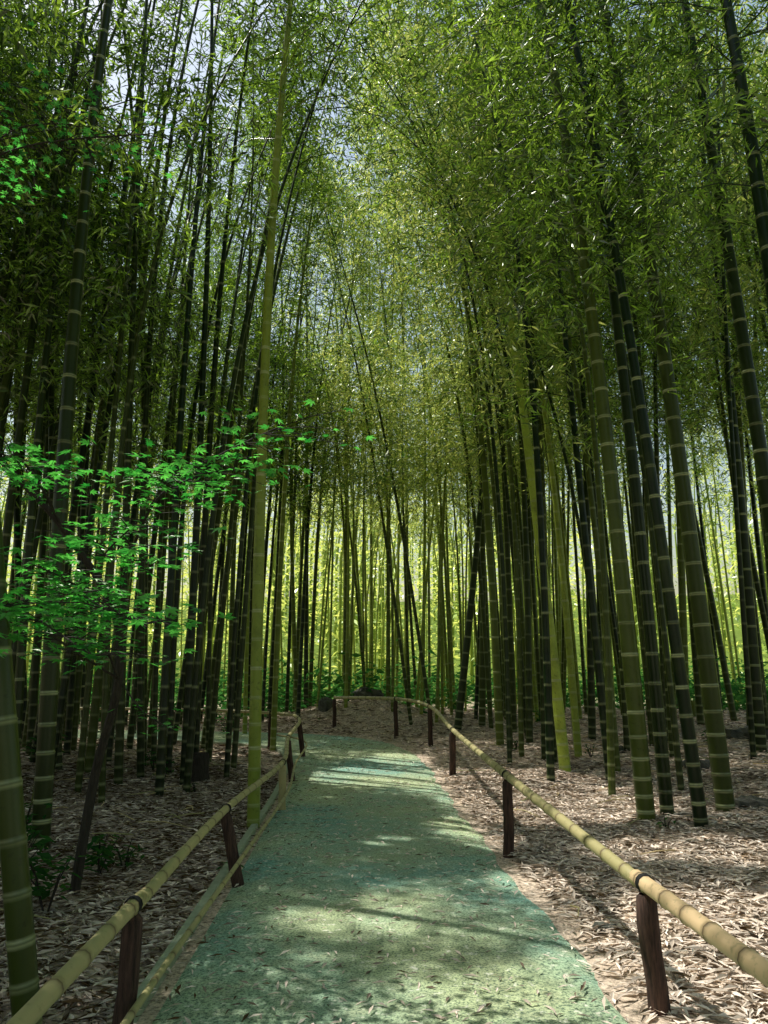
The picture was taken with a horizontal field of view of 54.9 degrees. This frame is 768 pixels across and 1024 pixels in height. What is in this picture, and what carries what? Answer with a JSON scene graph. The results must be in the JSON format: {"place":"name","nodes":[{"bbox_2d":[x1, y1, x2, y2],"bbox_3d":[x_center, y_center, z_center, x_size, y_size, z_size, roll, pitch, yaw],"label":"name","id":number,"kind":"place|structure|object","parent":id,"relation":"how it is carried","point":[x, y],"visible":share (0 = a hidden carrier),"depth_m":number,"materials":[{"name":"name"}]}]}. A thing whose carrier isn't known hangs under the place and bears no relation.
{"place":"outdoors","nodes":[
{"label":"outdoors","id":0,"kind":"place"},
{"bbox_2d":[78,730,628,1023],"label":"gravel path","id":1,"kind":"structure","parent":0,"point":[509,952],"depth_m":4.53,"materials":[{"name":"green gravel"}]},
{"bbox_2d":[0,592,767,1023],"bbox_3d":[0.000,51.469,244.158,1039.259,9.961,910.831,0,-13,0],"label":"ground","id":2,"kind":"structure","parent":0,"point":[628,1006],"depth_m":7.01,"materials":[{"name":"brown plant"}]},
{"bbox_2d":[0,509,42,1023],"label":"bamboo","id":3,"kind":"object","parent":2,"relation":"on","point":[23,976],"visible":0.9,"depth_m":3.21,"materials":[{"name":"green plant"}]},
{"bbox_2d":[0,828,55,877],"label":"shrub","id":4,"kind":"object","parent":2,"relation":"on","point":[40,844],"visible":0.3,"depth_m":4.89,"materials":[{"name":"green plant"}]},
{"bbox_2d":[25,801,52,836],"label":"shrub","id":5,"kind":"object","parent":2,"relation":"on","point":[27,816],"visible":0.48,"depth_m":6.30,"materials":[{"name":"green plant"}]},
{"bbox_2d":[21,731,67,759],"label":"shrub","id":6,"kind":"object","parent":2,"relation":"on","point":[32,749],"visible":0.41,"depth_m":10.86,"materials":[{"name":"green plant"}]},
{"bbox_2d":[29,852,83,912],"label":"shrub","id":7,"kind":"object","parent":2,"relation":"on","point":[41,892],"visible":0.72,"depth_m":4.69,"materials":[{"name":"green plant"}]},
{"bbox_2d":[0,131,127,741],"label":"bamboo","id":8,"kind":"object","parent":2,"relation":"on","point":[17,520],"visible":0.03,"depth_m":14.40,"materials":[{"name":"green plant"}]},
{"bbox_2d":[1,148,173,736],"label":"bamboo","id":9,"kind":"object","parent":2,"relation":"on","point":[84,666],"visible":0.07,"depth_m":16.37,"materials":[{"name":"green plant"}]},
{"bbox_2d":[0,0,177,749],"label":"bamboo","id":10,"kind":"object","parent":2,"relation":"on","point":[19,682],"visible":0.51,"depth_m":10.17,"materials":[{"name":"green plant"}]},
{"bbox_2d":[0,0,191,771],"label":"bamboo","id":11,"kind":"object","parent":2,"relation":"on","point":[59,765],"visible":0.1,"depth_m":11.81,"materials":[{"name":"green plant"}]},
{"bbox_2d":[84,834,122,872],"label":"shrub","id":12,"kind":"object","parent":2,"relation":"on","point":[99,849],"visible":0.92,"depth_m":5.54,"materials":[{"name":"green plant"}]},
{"bbox_2d":[107,839,145,869],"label":"shrub","id":13,"kind":"object","parent":2,"relation":"on","point":[127,858],"visible":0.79,"depth_m":5.77,"materials":[{"name":"green plant"}]},
{"bbox_2d":[0,0,253,849],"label":"bamboo","id":14,"kind":"object","parent":2,"relation":"on","point":[45,750],"visible":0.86,"depth_m":7.30,"materials":[{"name":"green plant"}]},
{"bbox_2d":[136,746,155,769],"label":"shrub","id":15,"kind":"object","parent":2,"relation":"on","point":[152,764],"visible":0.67,"depth_m":10.78,"materials":[{"name":"green plant"}]},
{"bbox_2d":[6,707,306,1023],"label":"bamboo fence","id":16,"kind":"object","parent":2,"relation":"on","point":[127,918],"visible":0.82,"depth_m":3.04,"materials":[{"name":"brown wood"}]},
{"bbox_2d":[142,755,179,777],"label":"shrub","id":17,"kind":"object","parent":2,"relation":"on","point":[166,768],"visible":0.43,"depth_m":10.09,"materials":[{"name":"green plant"}]},
{"bbox_2d":[68,135,256,733],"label":"bamboo","id":18,"kind":"object","parent":2,"relation":"on","point":[149,466],"visible":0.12,"depth_m":17.93,"materials":[{"name":"green plant"}]},
{"bbox_2d":[91,91,261,554],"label":"bamboo","id":19,"kind":"object","parent":2,"relation":"on","point":[159,389],"visible":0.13,"depth_m":17.39,"materials":[{"name":"green plant"}]},
{"bbox_2d":[70,107,289,743],"bbox_3d":[-4.556,-2.378,15.972,5.158,14.148,2.874,0,-13,0],"label":"bamboo","id":20,"kind":"object","parent":2,"relation":"on","point":[226,130],"visible":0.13,"depth_m":16.13,"materials":[{"name":"green plant"}]},
{"bbox_2d":[77,737,287,1022],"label":"path kerb","id":21,"kind":"structure","parent":2,"relation":"on","point":[224,871],"depth_m":4.94,"materials":[{"name":"stone"}]},
{"bbox_2d":[0,20,374,893],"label":"japanese maple tree","id":22,"kind":"object","parent":2,"relation":"on","point":[84,600],"visible":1,"depth_m":4.13,"materials":[{"name":"green plant"}]},
{"bbox_2d":[97,179,287,721],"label":"bamboo","id":23,"kind":"object","parent":2,"relation":"on","point":[215,285],"visible":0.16,"depth_m":19.94,"materials":[{"name":"green plant"}]},
{"bbox_2d":[191,781,198,791],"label":"shrub","id":24,"kind":"object","parent":2,"relation":"on","point":[194,787],"visible":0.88,"depth_m":9.38,"materials":[{"name":"green plant"}]},
{"bbox_2d":[191,752,209,782],"bbox_3d":[-2.566,3.541,10.225,0.356,0.416,0.375,0,-13,0],"label":"tree stump","id":25,"kind":"object","parent":2,"relation":"on","point":[200,767],"visible":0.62,"depth_m":10.12,"materials":[{"name":"brown wood"}]},
{"bbox_2d":[215,714,242,733],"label":"shrub","id":26,"kind":"object","parent":2,"relation":"on","point":[226,724],"visible":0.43,"depth_m":15.14,"materials":[{"name":"green plant"}]},
{"bbox_2d":[170,50,356,736],"bbox_3d":[-2.635,-2.681,16.664,4.745,15.038,3.955,-6,-14,23],"label":"bamboo","id":27,"kind":"object","parent":2,"relation":"on","point":[232,586],"visible":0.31,"depth_m":16.82,"materials":[{"name":"green plant"}]},
{"bbox_2d":[176,120,361,733],"bbox_3d":[-2.934,-2.464,17.390,4.205,14.903,5.306,4,-13,-19],"label":"bamboo","id":28,"kind":"object","parent":2,"relation":"on","point":[245,685],"visible":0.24,"depth_m":17.12,"materials":[{"name":"green plant"}]},
{"bbox_2d":[194,0,373,657],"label":"bamboo","id":29,"kind":"object","parent":2,"relation":"on","point":[227,447],"visible":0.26,"depth_m":14.56,"materials":[{"name":"green plant"}]},
{"bbox_2d":[108,0,460,828],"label":"bamboo","id":30,"kind":"object","parent":2,"relation":"on","point":[254,758],"visible":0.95,"depth_m":8.72,"materials":[{"name":"green plant"}]},
{"bbox_2d":[210,204,367,712],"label":"bamboo","id":31,"kind":"object","parent":2,"relation":"on","point":[294,647],"visible":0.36,"depth_m":19.34,"materials":[{"name":"green plant"}]},
{"bbox_2d":[176,28,417,749],"bbox_3d":[-1.704,-3.071,15.034,4.035,15.202,4.289,10,-16,-36],"label":"bamboo","id":32,"kind":"object","parent":2,"relation":"on","point":[236,510],"visible":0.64,"depth_m":15.20,"materials":[{"name":"green plant"}]},
{"bbox_2d":[204,72,445,751],"bbox_3d":[-1.286,-2.712,15.380,3.516,14.706,4.418,12,-17,-43],"label":"bamboo","id":33,"kind":"object","parent":2,"relation":"on","point":[278,622],"visible":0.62,"depth_m":15.13,"materials":[{"name":"green plant"}]},
{"bbox_2d":[318,697,331,711],"bbox_3d":[-1.416,4.767,18.118,0.414,0.470,0.497,9,-16,-35],"label":"rock","id":34,"kind":"object","parent":2,"relation":"on","point":[324,704],"visible":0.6,"depth_m":17.95,"materials":[{"name":"grey stone"}]},
{"bbox_2d":[266,125,448,724],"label":"bamboo","id":35,"kind":"object","parent":2,"relation":"on","point":[392,475],"visible":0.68,"depth_m":17.71,"materials":[{"name":"green plant"}]},
{"bbox_2d":[264,143,453,724],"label":"bamboo","id":36,"kind":"object","parent":2,"relation":"on","point":[392,585],"visible":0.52,"depth_m":18.21,"materials":[{"name":"green plant"}]},
{"bbox_2d":[352,687,383,696],"bbox_3d":[-0.426,4.755,18.981,0.853,0.536,0.751,7,-14,-28],"label":"rock","id":37,"kind":"object","parent":2,"relation":"on","point":[362,691],"visible":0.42,"depth_m":18.82,"materials":[{"name":"grey stone"}]},
{"bbox_2d":[0,0,767,802],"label":"bamboo grove","id":38,"kind":"object","parent":2,"relation":"on","point":[530,656],"visible":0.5,"depth_m":12.88,"materials":[{"name":"green plant"}]},
{"bbox_2d":[0,452,767,684],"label":"distant woodland","id":39,"kind":"object","parent":2,"relation":"on","point":[336,570],"visible":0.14,"depth_m":44.42,"materials":[{"name":"green plant"}]},
{"bbox_2d":[0,737,767,921],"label":"fallen twigs","id":40,"kind":"object","parent":2,"relation":"on","point":[192,807],"visible":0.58,"depth_m":8.34,"materials":[{"name":"brown wood"}]},
{"bbox_2d":[27,639,767,722],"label":"undergrowth","id":41,"kind":"object","parent":2,"relation":"on","point":[336,691],"visible":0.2,"depth_m":21.18,"materials":[{"name":"green plant"}]},
{"bbox_2d":[444,690,471,712],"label":"shrub","id":42,"kind":"object","parent":2,"relation":"on","point":[453,700],"visible":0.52,"depth_m":19.04,"materials":[{"name":"green plant"}]},
{"bbox_2d":[327,45,610,745],"bbox_3d":[1.284,-3.102,15.177,4.869,15.196,5.048,4,-13,-17],"label":"bamboo","id":43,"kind":"object","parent":2,"relation":"on","point":[499,722],"visible":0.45,"depth_m":14.92,"materials":[{"name":"green plant"}]},
{"bbox_2d":[345,0,595,771],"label":"bamboo","id":44,"kind":"object","parent":2,"relation":"on","point":[561,733],"visible":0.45,"depth_m":12.18,"materials":[{"name":"green plant"}]},
{"bbox_2d":[392,137,559,726],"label":"bamboo","id":45,"kind":"object","parent":2,"relation":"on","point":[482,700],"visible":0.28,"depth_m":17.18,"materials":[{"name":"green plant"}]},
{"bbox_2d":[402,165,571,730],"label":"bamboo","id":46,"kind":"object","parent":2,"relation":"on","point":[464,661],"visible":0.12,"depth_m":16.44,"materials":[{"name":"green plant"}]},
{"bbox_2d":[372,0,620,757],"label":"bamboo","id":47,"kind":"object","parent":2,"relation":"on","point":[575,720],"visible":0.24,"depth_m":12.98,"materials":[{"name":"green plant"}]},
{"bbox_2d":[425,193,574,590],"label":"bamboo","id":48,"kind":"object","parent":2,"relation":"on","point":[516,506],"visible":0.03,"depth_m":17.43,"materials":[{"name":"green plant"}]},
{"bbox_2d":[505,738,518,750],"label":"shrub","id":49,"kind":"object","parent":2,"relation":"on","point":[516,747],"visible":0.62,"depth_m":12.92,"materials":[{"name":"green plant"}]},
{"bbox_2d":[533,709,540,721],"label":"shrub","id":50,"kind":"object","parent":2,"relation":"on","point":[539,717],"visible":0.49,"depth_m":16.34,"materials":[{"name":"green plant"}]},
{"bbox_2d":[338,0,757,821],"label":"bamboo","id":51,"kind":"object","parent":2,"relation":"on","point":[636,728],"visible":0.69,"depth_m":8.47,"materials":[{"name":"green plant"}]},
{"bbox_2d":[332,696,767,1016],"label":"bamboo fence","id":52,"kind":"object","parent":2,"relation":"on","point":[753,962],"visible":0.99,"depth_m":3.46,"materials":[{"name":"brown wood"}]},
{"bbox_2d":[376,0,767,815],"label":"bamboo","id":53,"kind":"object","parent":2,"relation":"on","point":[658,718],"visible":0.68,"depth_m":8.35,"materials":[{"name":"green plant"}]},
{"bbox_2d":[466,0,688,750],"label":"bamboo","id":54,"kind":"object","parent":2,"relation":"on","point":[626,741],"visible":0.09,"depth_m":13.06,"materials":[{"name":"green plant"}]},
{"bbox_2d":[407,0,762,828],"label":"bamboo","id":55,"kind":"object","parent":2,"relation":"on","point":[687,722],"visible":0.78,"depth_m":8.01,"materials":[{"name":"green plant"}]},
{"bbox_2d":[580,744,594,756],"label":"shrub","id":56,"kind":"object","parent":2,"relation":"on","point":[587,749],"visible":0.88,"depth_m":11.90,"materials":[{"name":"green plant"}]},
{"bbox_2d":[425,0,767,811],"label":"bamboo","id":57,"kind":"object","parent":2,"relation":"on","point":[723,790],"visible":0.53,"depth_m":8.55,"materials":[{"name":"green plant"}]},
{"bbox_2d":[509,56,692,678],"bbox_3d":[4.195,-2.921,16.311,4.342,14.906,4.197,0,-13,0],"label":"bamboo","id":58,"kind":"object","parent":2,"relation":"on","point":[591,465],"visible":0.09,"depth_m":15.93,"materials":[{"name":"green plant"}]},
{"bbox_2d":[592,922,621,933],"bbox_3d":[1.351,2.542,4.489,0.193,0.100,0.104,0,-13,0],"label":"rock","id":59,"kind":"object","parent":2,"relation":"on","point":[606,926],"visible":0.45,"depth_m":4.48,"materials":[{"name":"grey stone"}]},
{"bbox_2d":[619,746,624,753],"bbox_3d":[3.784,3.937,12.162,0.380,0.261,0.354,-7,-14,28],"label":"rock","id":60,"kind":"object","parent":2,"relation":"on","point":[621,748],"visible":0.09,"depth_m":12.09,"materials":[{"name":"grey stone"}]},
{"bbox_2d":[495,0,767,342],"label":"bamboo","id":61,"kind":"object","parent":2,"relation":"on","point":[758,189],"visible":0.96,"depth_m":7.45,"materials":[{"name":"green plant"}]},
{"bbox_2d":[526,0,754,756],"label":"bamboo","id":62,"kind":"object","parent":2,"relation":"on","point":[670,739],"visible":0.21,"depth_m":12.77,"materials":[{"name":"green plant"}]},
{"bbox_2d":[519,0,767,551],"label":"bamboo","id":63,"kind":"object","parent":2,"relation":"on","point":[756,428],"visible":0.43,"depth_m":9.11,"materials":[{"name":"green plant"}]},
{"bbox_2d":[552,48,755,684],"bbox_3d":[5.891,-2.946,15.603,4.561,14.694,4.810,6,-14,-26],"label":"bamboo","id":64,"kind":"object","parent":2,"relation":"on","point":[682,594],"visible":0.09,"depth_m":14.93,"materials":[{"name":"green plant"}]},
{"bbox_2d":[656,814,675,827],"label":"shrub","id":65,"kind":"object","parent":2,"relation":"on","point":[674,822],"visible":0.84,"depth_m":7.04,"materials":[{"name":"green plant"}]},
{"bbox_2d":[587,0,767,752],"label":"bamboo","id":66,"kind":"object","parent":2,"relation":"on","point":[759,720],"visible":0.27,"depth_m":12.44,"materials":[{"name":"green plant"}]},
{"bbox_2d":[691,700,695,716],"bbox_3d":[7.138,4.583,17.081,0.228,0.449,0.234,0,-13,0],"label":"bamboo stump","id":67,"kind":"object","parent":2,"relation":"on","point":[693,707],"visible":0.3,"depth_m":17.01,"materials":[{"name":"green plant"}]},
{"bbox_2d":[682,759,709,770],"bbox_3d":[4.505,3.699,10.703,0.565,0.286,0.358,0,-13,0],"label":"rock","id":68,"kind":"object","parent":2,"relation":"on","point":[704,764],"visible":0.12,"depth_m":10.60,"materials":[{"name":"grey stone"}]},
{"bbox_2d":[638,3,767,725],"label":"bamboo","id":69,"kind":"object","parent":2,"relation":"on","point":[739,419],"visible":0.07,"depth_m":15.14,"materials":[{"name":"green plant"}]},
{"bbox_2d":[725,725,767,739],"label":"rock","id":70,"kind":"object","parent":2,"relation":"on","point":[740,733],"visible":0.26,"depth_m":13.01,"materials":[{"name":"grey stone"}]},
{"bbox_2d":[734,795,767,810],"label":"rock","id":71,"kind":"object","parent":2,"relation":"on","point":[752,801],"visible":0.47,"depth_m":7.79,"materials":[{"name":"grey stone"}]},
{"bbox_2d":[0,0,767,601],"label":"sky","id":72,"kind":"structure","parent":0,"point":[200,14],"materials":[{"name":"white"}]}
]}

